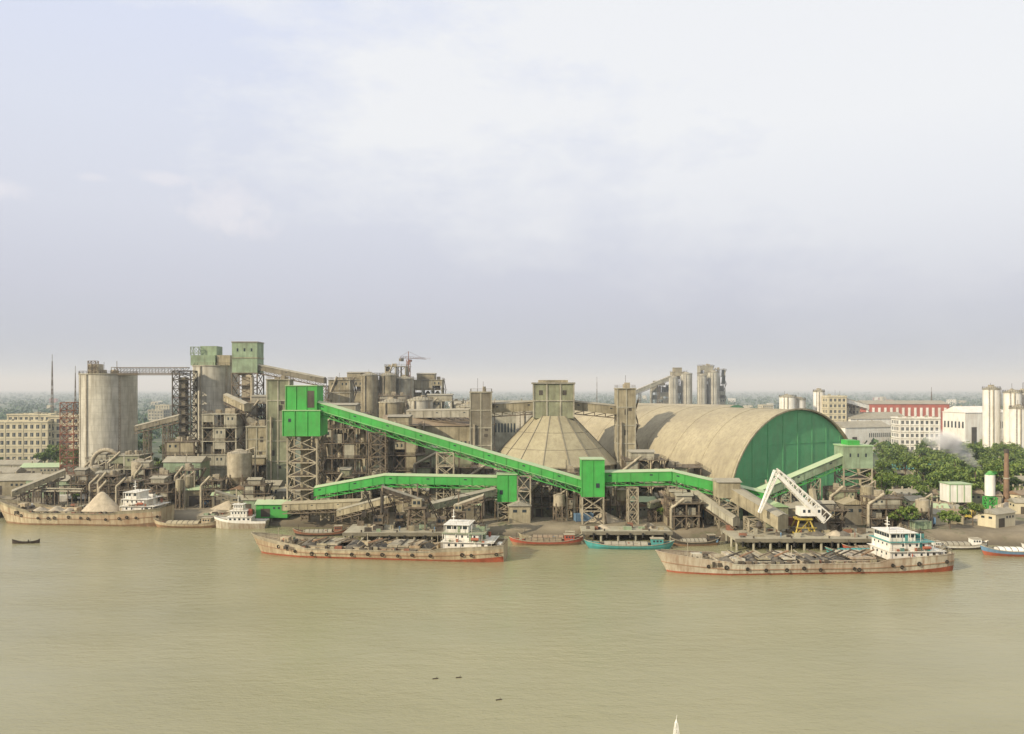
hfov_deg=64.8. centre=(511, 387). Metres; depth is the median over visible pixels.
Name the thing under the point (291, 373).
cement conveyor bridge
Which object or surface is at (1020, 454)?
tree
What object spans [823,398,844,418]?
windows
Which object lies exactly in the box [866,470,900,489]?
tree
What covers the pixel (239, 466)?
cement bin
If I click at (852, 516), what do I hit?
workshop
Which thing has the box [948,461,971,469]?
tree
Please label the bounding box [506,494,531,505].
roof
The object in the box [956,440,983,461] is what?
tree
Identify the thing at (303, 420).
green transfer tower
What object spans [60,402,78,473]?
stair tower
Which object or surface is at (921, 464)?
tree
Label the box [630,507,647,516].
walls
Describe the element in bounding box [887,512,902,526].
tree
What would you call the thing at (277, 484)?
workshop
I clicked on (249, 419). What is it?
cladding
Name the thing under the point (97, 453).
process duct
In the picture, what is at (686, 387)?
distant silo
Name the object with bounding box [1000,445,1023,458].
tree
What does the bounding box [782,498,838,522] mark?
workshop
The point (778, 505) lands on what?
storage shed
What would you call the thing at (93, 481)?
transfer station
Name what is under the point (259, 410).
equipment
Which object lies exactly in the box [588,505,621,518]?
walls
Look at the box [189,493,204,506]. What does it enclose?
openings
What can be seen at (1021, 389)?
white silo
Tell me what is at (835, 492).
transfer station
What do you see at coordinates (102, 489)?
transfer station
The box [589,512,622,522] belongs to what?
aggregate pile
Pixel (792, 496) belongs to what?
doors
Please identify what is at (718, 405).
distant vault hall
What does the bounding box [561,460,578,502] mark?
transfer station
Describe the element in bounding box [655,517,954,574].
bulk carrier
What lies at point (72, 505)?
concrete jetty
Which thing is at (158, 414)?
windows
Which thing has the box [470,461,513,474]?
packing plant
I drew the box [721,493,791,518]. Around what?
workshop
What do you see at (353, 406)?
roof
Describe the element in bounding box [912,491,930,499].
tree
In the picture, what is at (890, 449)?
tree
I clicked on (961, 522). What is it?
walls
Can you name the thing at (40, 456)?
tree
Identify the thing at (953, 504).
roof
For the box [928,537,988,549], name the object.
wooden cargo boat
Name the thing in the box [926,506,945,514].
roof
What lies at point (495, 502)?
pipe rack
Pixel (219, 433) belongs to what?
cladding
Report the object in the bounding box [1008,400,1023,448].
white silo
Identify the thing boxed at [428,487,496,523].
belt conveyor
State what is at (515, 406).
conveyor bridge
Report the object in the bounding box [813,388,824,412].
white silo
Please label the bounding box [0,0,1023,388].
sky
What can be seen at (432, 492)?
transfer station
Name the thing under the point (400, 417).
roof
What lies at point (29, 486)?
belt conveyor
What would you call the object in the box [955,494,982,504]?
walls
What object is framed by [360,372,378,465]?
cement silo
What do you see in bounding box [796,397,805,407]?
white silo
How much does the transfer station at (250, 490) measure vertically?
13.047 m
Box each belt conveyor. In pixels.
[11,468,65,504]
[134,414,181,466]
[223,393,251,451]
[281,498,366,521]
[336,490,407,524]
[396,484,441,495]
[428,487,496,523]
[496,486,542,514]
[636,375,671,402]
[647,498,661,521]
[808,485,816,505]
[847,398,868,413]
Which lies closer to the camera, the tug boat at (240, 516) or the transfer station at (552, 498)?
the tug boat at (240, 516)
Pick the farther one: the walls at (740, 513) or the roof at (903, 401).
the roof at (903, 401)
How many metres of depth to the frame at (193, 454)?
345.01 m
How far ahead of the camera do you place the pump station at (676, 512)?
260.00 m
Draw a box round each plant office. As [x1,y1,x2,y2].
[822,394,846,420]
[847,404,859,413]
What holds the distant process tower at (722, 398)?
on the ground
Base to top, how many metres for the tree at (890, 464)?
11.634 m
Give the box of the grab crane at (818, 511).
[756,468,830,532]
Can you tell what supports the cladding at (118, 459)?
attached to the frame at (124, 455)
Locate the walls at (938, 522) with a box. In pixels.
[913,512,947,524]
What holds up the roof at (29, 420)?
on the walls at (10, 439)
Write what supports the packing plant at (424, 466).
on the ground
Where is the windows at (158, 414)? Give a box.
[149,411,168,424]
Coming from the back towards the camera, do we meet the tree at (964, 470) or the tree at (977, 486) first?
the tree at (964, 470)
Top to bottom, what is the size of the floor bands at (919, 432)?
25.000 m
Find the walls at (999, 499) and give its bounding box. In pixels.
[985,496,1000,503]
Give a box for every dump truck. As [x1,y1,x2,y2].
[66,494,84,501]
[910,517,935,526]
[965,510,975,518]
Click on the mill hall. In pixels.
(458, 430)
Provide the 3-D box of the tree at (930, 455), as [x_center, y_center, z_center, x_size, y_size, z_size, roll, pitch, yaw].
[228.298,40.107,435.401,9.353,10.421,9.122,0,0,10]
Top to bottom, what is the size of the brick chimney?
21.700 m
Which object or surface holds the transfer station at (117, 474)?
on the ground
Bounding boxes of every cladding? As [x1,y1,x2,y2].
[110,454,149,468]
[166,442,192,453]
[203,414,245,484]
[246,404,255,424]
[321,414,370,478]
[383,425,420,488]
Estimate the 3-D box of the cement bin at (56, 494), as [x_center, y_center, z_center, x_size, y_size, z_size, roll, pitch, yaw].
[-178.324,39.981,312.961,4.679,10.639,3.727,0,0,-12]
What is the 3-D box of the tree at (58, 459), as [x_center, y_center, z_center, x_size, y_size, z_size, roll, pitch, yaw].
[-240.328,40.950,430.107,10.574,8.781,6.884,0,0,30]
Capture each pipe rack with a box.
[28,488,85,505]
[36,484,91,501]
[486,496,542,515]
[494,499,532,518]
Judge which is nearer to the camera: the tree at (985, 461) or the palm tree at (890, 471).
the palm tree at (890, 471)
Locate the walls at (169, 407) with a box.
[155,406,171,415]
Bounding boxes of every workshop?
[260,480,284,498]
[277,484,300,499]
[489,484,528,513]
[532,497,557,516]
[622,494,656,515]
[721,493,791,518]
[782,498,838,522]
[835,494,865,524]
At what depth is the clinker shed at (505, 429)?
455.00 m
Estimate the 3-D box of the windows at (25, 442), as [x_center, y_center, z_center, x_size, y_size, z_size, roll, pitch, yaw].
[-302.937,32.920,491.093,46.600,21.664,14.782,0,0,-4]
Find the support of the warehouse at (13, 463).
on the ground
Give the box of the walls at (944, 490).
[939,481,972,501]
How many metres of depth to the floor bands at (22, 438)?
484.55 m
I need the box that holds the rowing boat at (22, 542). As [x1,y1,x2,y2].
[12,539,39,543]
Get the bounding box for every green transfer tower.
[282,385,328,515]
[833,439,876,498]
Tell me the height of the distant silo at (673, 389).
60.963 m
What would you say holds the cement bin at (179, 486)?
on the ground
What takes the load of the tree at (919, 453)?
on the ground
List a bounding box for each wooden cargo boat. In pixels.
[153,517,215,527]
[293,525,348,536]
[509,533,583,545]
[519,531,582,538]
[584,537,674,549]
[670,534,720,545]
[825,543,869,551]
[842,540,869,547]
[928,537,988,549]
[930,540,945,548]
[979,541,1023,556]
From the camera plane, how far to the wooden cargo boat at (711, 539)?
244.95 m
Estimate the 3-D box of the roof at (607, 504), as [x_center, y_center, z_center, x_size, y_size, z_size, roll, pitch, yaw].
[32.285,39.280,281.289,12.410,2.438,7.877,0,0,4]
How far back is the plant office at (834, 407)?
595.00 m
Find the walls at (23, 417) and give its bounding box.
[8,416,47,419]
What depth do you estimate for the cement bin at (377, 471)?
315.77 m
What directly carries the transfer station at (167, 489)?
on the concrete jetty at (72, 505)
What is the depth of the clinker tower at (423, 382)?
493.03 m
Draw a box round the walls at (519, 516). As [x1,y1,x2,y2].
[507,506,529,522]
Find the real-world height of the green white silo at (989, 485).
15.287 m
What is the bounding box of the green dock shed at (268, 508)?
[254,497,291,517]
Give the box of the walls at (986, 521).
[978,512,1014,527]
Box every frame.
[85,456,108,466]
[108,451,150,475]
[164,437,201,457]
[201,410,246,481]
[245,400,265,420]
[320,410,373,498]
[380,421,422,487]
[433,398,463,408]
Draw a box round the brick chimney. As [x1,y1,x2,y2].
[1003,449,1009,502]
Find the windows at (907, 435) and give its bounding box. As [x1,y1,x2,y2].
[892,420,937,453]
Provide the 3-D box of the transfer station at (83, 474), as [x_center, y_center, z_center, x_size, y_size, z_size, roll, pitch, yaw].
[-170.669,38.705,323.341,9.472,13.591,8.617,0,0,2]
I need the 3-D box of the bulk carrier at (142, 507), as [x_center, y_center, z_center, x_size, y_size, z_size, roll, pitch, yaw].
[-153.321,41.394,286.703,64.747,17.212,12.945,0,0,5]
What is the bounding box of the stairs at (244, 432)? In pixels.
[239,411,247,449]
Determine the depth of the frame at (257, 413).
365.89 m
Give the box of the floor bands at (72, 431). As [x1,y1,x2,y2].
[49,417,77,448]
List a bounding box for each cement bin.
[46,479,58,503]
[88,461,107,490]
[128,456,151,478]
[174,474,184,508]
[181,471,195,488]
[223,447,255,489]
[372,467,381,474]
[553,489,567,521]
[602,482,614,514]
[616,483,629,520]
[860,480,875,521]
[915,493,932,526]
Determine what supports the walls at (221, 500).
on the ground
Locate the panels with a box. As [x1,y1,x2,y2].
[866,408,946,433]
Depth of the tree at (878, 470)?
337.37 m
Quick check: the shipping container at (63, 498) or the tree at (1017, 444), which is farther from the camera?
the tree at (1017, 444)
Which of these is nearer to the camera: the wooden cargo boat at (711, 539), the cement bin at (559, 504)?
the wooden cargo boat at (711, 539)
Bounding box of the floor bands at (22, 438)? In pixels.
[4,423,51,459]
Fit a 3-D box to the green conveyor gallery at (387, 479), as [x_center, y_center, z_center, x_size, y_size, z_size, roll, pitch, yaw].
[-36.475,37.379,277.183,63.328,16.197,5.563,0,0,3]
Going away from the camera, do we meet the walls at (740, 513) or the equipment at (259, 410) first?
the walls at (740, 513)
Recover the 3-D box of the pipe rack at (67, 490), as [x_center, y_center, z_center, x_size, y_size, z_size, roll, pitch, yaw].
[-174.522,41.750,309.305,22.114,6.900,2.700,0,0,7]
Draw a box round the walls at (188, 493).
[185,490,219,506]
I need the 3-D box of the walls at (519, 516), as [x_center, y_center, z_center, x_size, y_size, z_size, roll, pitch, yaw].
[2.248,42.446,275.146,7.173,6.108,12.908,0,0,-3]
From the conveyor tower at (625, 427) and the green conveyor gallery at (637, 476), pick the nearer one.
the green conveyor gallery at (637, 476)
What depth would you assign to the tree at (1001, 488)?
312.93 m
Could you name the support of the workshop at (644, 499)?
on the ground
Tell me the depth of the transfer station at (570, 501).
279.01 m
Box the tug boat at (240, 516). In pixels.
[214,495,269,528]
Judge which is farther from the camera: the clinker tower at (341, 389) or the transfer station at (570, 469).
the clinker tower at (341, 389)
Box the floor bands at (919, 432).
[891,419,940,455]
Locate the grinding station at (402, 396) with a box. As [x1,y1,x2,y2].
[378,392,411,463]
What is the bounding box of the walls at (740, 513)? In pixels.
[703,508,742,519]
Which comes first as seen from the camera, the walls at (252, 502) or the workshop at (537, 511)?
the workshop at (537, 511)
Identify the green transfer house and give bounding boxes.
[496,472,517,520]
[579,457,608,524]
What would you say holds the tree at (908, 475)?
on the ground
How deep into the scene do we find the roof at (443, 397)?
435.00 m
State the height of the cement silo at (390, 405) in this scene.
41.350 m
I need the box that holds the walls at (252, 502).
[241,500,256,510]
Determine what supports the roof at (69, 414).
on the walls at (55, 431)
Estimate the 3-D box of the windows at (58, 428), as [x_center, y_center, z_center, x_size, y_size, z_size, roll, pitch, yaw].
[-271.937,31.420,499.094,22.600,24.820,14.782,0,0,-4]
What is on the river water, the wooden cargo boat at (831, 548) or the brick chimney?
the wooden cargo boat at (831, 548)
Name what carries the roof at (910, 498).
on the walls at (910, 503)
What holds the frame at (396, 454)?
on the ground
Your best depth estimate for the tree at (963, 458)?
382.47 m
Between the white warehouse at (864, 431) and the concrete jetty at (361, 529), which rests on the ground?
the white warehouse at (864, 431)
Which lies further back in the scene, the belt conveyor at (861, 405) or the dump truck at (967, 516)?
the belt conveyor at (861, 405)
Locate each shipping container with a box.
[60,494,70,501]
[574,512,593,521]
[788,517,796,525]
[910,520,931,529]
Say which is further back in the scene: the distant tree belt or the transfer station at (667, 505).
the distant tree belt
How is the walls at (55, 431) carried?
on the ground
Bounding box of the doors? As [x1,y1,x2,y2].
[788,483,832,500]
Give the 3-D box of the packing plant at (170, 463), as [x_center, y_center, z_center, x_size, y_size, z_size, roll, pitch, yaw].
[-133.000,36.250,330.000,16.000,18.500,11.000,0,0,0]
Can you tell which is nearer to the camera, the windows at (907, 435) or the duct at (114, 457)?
the duct at (114, 457)
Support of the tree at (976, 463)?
on the ground
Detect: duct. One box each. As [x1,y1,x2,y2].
[90,448,122,488]
[107,451,121,467]
[246,399,259,416]
[318,415,333,483]
[379,421,396,472]
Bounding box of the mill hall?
[381,413,469,488]
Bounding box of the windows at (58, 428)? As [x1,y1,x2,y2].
[51,419,76,456]
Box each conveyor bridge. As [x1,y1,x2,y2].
[111,367,189,374]
[258,364,328,400]
[406,408,469,420]
[492,400,532,416]
[575,400,615,418]
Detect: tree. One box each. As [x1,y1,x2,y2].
[33,451,50,461]
[44,443,69,460]
[54,456,69,464]
[68,450,78,464]
[70,494,80,502]
[138,440,142,449]
[154,461,161,471]
[157,437,176,455]
[656,507,664,515]
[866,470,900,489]
[869,474,898,487]
[873,448,898,460]
[873,459,889,469]
[874,441,895,450]
[874,469,886,476]
[876,459,896,468]
[877,445,903,460]
[884,468,897,473]
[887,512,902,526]
[891,451,919,474]
[892,476,920,488]
[895,444,908,451]
[895,505,920,527]
[899,474,916,479]
[906,455,941,479]
[912,449,929,457]
[912,485,931,493]
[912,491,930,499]
[913,472,932,481]
[914,437,939,448]
[915,447,935,456]
[921,479,934,488]
[924,467,964,488]
[925,453,938,460]
[932,453,946,461]
[936,450,946,455]
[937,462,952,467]
[937,510,961,528]
[938,452,970,468]
[939,464,972,476]
[939,468,975,483]
[940,435,947,444]
[940,445,957,453]
[942,442,956,449]
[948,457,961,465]
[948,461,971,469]
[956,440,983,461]
[959,502,985,525]
[962,469,984,480]
[963,460,981,467]
[964,481,981,489]
[967,468,982,483]
[970,452,997,461]
[976,445,1000,459]
[978,461,1013,484]
[979,458,993,465]
[980,484,996,491]
[982,458,1020,497]
[991,442,1014,460]
[992,442,1020,452]
[995,484,1016,494]
[996,451,1016,461]
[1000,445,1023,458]
[1009,478,1023,486]
[1015,449,1023,458]
[1015,462,1023,472]
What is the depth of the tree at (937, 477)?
312.79 m
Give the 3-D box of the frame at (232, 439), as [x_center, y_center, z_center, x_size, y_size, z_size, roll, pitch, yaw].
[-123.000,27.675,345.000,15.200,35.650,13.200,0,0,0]
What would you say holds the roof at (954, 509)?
on the walls at (961, 522)
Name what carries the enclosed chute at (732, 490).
on the ground
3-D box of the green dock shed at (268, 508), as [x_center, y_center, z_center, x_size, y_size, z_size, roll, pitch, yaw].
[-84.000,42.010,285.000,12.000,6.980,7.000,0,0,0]
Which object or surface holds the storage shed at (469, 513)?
on the ground
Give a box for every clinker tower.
[327,373,356,478]
[340,372,378,462]
[414,373,445,408]
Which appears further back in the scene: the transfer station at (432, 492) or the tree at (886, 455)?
the tree at (886, 455)
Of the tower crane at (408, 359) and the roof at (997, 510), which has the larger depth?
the tower crane at (408, 359)
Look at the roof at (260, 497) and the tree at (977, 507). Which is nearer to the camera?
the tree at (977, 507)
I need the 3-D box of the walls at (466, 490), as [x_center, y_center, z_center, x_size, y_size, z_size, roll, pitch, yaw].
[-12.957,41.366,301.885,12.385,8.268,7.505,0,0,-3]
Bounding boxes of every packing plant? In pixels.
[162,454,210,482]
[413,445,478,495]
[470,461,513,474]
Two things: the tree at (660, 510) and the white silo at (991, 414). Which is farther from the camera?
the white silo at (991, 414)
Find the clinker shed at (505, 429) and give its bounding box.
[449,399,524,451]
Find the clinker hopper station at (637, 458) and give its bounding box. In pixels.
[620,443,668,495]
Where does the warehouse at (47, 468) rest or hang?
on the ground
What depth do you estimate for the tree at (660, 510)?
270.72 m
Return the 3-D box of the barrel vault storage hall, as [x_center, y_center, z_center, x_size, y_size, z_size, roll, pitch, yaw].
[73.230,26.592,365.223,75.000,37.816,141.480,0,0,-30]
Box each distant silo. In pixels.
[668,375,677,403]
[681,372,691,403]
[697,374,706,403]
[708,370,718,403]
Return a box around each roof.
[0,418,52,422]
[6,411,64,415]
[48,412,78,416]
[90,451,112,459]
[118,445,141,454]
[147,408,170,410]
[175,436,191,440]
[185,482,219,489]
[216,408,236,413]
[239,492,276,499]
[250,395,265,402]
[330,403,361,411]
[387,414,412,424]
[427,393,457,400]
[459,485,483,488]
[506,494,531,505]
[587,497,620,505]
[630,501,646,506]
[703,502,740,508]
[858,400,948,403]
[876,484,903,488]
[891,415,940,418]
[901,495,923,500]
[908,487,939,494]
[913,500,949,507]
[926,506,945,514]
[930,505,964,514]
[934,502,964,508]
[972,487,983,493]
[976,504,1016,514]
[983,491,1002,495]
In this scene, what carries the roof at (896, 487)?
on the walls
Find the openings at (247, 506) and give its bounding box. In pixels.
[245,503,254,508]
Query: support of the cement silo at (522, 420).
on the ground
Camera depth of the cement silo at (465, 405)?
375.17 m
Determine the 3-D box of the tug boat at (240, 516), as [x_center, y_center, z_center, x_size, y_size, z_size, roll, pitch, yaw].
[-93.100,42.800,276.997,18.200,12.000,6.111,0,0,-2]
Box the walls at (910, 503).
[903,500,914,505]
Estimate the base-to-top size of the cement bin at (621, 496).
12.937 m
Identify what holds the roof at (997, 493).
on the walls at (999, 499)
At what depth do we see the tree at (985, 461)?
388.68 m
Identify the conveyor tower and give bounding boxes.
[469,378,496,474]
[614,375,639,487]
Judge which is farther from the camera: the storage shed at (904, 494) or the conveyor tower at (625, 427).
the conveyor tower at (625, 427)
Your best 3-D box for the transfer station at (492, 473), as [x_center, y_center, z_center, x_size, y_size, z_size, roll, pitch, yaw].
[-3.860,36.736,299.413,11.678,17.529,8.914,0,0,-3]
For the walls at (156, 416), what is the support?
on the ground
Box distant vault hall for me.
[638,403,743,407]
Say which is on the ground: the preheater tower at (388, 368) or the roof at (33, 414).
the preheater tower at (388, 368)
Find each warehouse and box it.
[0,458,45,466]
[0,465,26,472]
[0,471,40,494]
[20,461,65,473]
[25,472,77,497]
[834,420,890,452]
[847,411,904,425]
[886,486,926,495]
[942,405,1002,452]
[1002,474,1023,485]
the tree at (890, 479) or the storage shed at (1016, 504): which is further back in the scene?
the tree at (890, 479)
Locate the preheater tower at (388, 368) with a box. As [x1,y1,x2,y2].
[384,363,410,376]
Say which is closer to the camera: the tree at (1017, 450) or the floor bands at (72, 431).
the tree at (1017, 450)
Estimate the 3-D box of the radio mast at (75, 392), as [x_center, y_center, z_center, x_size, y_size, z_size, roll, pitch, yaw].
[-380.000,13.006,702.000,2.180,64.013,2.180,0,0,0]
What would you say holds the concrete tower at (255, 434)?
on the ground
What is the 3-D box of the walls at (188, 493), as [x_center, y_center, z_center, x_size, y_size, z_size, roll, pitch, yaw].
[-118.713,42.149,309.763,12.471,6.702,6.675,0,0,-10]
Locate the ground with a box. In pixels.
[0,389,1023,545]
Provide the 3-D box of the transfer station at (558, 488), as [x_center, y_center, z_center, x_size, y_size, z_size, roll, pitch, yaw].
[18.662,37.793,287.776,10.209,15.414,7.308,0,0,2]
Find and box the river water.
[0,518,1023,733]
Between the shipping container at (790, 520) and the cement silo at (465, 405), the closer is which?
the shipping container at (790, 520)
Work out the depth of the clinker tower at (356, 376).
482.80 m
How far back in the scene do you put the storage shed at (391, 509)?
292.84 m
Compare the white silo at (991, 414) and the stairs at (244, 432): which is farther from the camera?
the white silo at (991, 414)
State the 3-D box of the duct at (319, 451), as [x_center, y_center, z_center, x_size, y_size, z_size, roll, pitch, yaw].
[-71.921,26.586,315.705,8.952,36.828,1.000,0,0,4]
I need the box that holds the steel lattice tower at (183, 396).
[172,370,197,455]
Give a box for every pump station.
[669,485,706,529]
[806,500,850,531]
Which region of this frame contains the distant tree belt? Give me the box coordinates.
[0,391,1002,453]
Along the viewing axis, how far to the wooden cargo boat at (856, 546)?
234.43 m
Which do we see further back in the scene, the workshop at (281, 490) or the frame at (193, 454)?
the frame at (193, 454)
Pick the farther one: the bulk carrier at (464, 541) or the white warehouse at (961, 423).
the white warehouse at (961, 423)
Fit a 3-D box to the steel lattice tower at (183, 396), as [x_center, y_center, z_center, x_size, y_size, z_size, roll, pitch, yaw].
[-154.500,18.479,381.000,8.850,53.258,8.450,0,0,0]
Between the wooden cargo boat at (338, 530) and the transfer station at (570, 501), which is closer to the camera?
the wooden cargo boat at (338, 530)
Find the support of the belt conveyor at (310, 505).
on the ground
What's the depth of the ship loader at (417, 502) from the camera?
253.38 m
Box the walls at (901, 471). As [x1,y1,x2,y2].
[892,469,922,480]
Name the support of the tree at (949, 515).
on the ground
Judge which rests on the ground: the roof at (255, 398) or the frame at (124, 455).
the frame at (124, 455)
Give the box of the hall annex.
[658,461,703,490]
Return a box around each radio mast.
[50,361,53,412]
[74,366,76,413]
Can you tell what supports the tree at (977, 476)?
on the ground
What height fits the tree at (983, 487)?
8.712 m
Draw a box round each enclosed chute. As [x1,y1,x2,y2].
[690,488,739,528]
[711,478,787,531]
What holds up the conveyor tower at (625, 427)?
on the ground
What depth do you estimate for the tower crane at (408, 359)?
599.48 m
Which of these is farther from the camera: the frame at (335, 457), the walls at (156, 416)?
the walls at (156, 416)
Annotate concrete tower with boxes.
[245,420,265,486]
[266,375,298,485]
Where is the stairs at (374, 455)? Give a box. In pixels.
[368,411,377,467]
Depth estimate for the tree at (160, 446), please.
389.96 m
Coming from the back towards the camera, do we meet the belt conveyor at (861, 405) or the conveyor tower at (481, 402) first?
the belt conveyor at (861, 405)
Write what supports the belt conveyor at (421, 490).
on the ground
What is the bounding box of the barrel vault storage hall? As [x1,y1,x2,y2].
[575,405,860,500]
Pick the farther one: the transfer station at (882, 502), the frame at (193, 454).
the frame at (193, 454)
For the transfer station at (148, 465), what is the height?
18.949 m
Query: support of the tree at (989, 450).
on the ground
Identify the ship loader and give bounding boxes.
[214,489,247,512]
[380,483,434,529]
[445,492,484,519]
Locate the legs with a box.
[940,500,971,508]
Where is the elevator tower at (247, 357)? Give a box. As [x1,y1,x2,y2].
[231,341,263,442]
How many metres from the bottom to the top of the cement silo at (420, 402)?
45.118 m
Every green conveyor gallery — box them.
[313,473,496,520]
[317,400,580,520]
[605,469,764,523]
[757,453,842,504]
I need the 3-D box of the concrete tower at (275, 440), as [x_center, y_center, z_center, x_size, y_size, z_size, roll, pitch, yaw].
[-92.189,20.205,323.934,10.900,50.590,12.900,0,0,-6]
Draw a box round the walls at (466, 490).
[461,489,485,509]
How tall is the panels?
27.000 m
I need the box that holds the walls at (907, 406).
[860,404,948,435]
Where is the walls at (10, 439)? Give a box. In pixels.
[0,422,52,462]
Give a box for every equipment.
[206,415,234,476]
[258,404,265,419]
[326,415,365,499]
[386,426,414,472]
[433,404,460,408]
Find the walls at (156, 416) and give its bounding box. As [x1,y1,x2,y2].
[148,410,169,424]
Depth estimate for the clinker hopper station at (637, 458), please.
292.00 m
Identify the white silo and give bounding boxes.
[779,391,795,408]
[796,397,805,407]
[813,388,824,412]
[982,383,1001,457]
[982,471,997,508]
[1002,388,1022,460]
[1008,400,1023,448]
[1018,383,1023,405]
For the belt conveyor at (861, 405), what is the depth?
603.78 m
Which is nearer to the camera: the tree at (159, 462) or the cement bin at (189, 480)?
the cement bin at (189, 480)
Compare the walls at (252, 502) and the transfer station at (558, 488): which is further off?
the walls at (252, 502)
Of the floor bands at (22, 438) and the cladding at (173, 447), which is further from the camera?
the floor bands at (22, 438)
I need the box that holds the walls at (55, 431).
[48,417,78,461]
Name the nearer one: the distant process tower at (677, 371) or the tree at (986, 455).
the tree at (986, 455)
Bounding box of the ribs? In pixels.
[949,485,971,501]
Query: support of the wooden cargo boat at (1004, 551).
on the river water
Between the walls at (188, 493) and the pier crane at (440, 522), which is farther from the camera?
the walls at (188, 493)
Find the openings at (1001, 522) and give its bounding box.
[981,515,1013,527]
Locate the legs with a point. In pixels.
(960, 503)
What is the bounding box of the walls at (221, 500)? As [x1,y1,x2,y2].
[212,496,229,507]
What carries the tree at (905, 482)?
on the ground
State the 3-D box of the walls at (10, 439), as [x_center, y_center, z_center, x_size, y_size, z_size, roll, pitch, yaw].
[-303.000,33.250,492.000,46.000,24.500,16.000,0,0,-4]
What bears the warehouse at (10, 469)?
on the ground
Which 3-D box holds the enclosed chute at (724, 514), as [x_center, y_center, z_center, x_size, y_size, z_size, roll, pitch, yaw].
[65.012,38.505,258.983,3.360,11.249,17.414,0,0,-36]
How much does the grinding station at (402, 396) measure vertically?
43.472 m
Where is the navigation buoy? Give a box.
[673,717,678,733]
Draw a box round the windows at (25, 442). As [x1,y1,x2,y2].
[0,424,52,459]
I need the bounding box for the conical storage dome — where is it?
[491,380,616,490]
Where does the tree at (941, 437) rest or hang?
on the ground
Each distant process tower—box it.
[650,381,668,403]
[670,367,686,403]
[697,364,713,403]
[714,367,726,404]
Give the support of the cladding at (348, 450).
attached to the frame at (335, 457)
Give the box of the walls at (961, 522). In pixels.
[948,515,963,523]
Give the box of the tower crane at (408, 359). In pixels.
[399,351,429,375]
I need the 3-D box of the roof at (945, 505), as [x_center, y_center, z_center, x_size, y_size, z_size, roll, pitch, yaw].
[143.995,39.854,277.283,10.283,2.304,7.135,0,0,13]
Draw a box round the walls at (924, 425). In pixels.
[891,418,938,452]
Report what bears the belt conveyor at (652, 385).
on the ground
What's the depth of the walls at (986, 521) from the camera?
261.38 m
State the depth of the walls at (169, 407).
1049.53 m
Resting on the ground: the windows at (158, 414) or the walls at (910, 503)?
the walls at (910, 503)
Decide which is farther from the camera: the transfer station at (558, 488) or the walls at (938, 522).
the transfer station at (558, 488)
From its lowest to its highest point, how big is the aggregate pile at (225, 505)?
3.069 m
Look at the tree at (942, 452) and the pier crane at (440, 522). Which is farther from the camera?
the tree at (942, 452)
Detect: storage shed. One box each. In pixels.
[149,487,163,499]
[229,480,257,501]
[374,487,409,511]
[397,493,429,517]
[452,503,480,519]
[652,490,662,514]
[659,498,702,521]
[761,496,788,527]
[888,492,914,495]
[1008,495,1023,513]
[1009,487,1023,497]
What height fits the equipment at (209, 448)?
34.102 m
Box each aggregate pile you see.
[210,501,229,509]
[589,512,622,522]
[966,515,977,520]
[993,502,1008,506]
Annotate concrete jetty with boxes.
[0,503,122,515]
[198,509,272,521]
[342,521,487,541]
[580,522,672,540]
[720,525,873,549]
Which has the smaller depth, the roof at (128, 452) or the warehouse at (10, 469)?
the roof at (128, 452)
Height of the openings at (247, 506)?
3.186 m
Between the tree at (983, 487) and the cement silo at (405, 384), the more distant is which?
the cement silo at (405, 384)
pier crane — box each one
[362,488,383,529]
[384,494,405,526]
[425,498,446,531]
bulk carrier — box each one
[0,481,174,525]
[251,509,507,561]
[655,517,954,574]
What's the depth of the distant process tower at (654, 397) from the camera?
912.80 m
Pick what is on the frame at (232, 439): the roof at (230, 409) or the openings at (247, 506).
the roof at (230, 409)
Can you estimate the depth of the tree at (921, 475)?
354.44 m
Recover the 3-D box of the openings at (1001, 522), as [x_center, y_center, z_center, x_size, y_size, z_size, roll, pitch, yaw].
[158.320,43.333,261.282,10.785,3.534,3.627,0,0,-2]
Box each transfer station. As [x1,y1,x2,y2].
[69,467,95,500]
[89,466,113,502]
[97,470,130,501]
[98,477,130,499]
[115,476,150,505]
[134,453,162,483]
[144,470,181,506]
[149,461,179,485]
[174,463,207,503]
[195,471,219,484]
[200,474,228,507]
[242,476,273,497]
[252,455,265,489]
[333,467,362,513]
[356,485,384,515]
[429,485,454,517]
[486,465,514,510]
[531,476,555,516]
[549,485,565,514]
[552,481,571,514]
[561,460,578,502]
[567,486,592,517]
[573,482,611,519]
[612,469,640,496]
[663,480,695,525]
[823,483,859,502]
[860,488,908,527]
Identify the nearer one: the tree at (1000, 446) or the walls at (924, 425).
the tree at (1000, 446)
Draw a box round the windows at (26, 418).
[9,417,47,419]
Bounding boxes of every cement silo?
[78,361,137,481]
[190,346,237,455]
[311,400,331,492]
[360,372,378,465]
[378,397,404,436]
[379,371,396,397]
[396,375,413,405]
[407,389,433,409]
[456,402,469,407]
[516,411,532,431]
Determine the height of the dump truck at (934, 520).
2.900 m
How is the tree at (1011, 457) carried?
on the ground

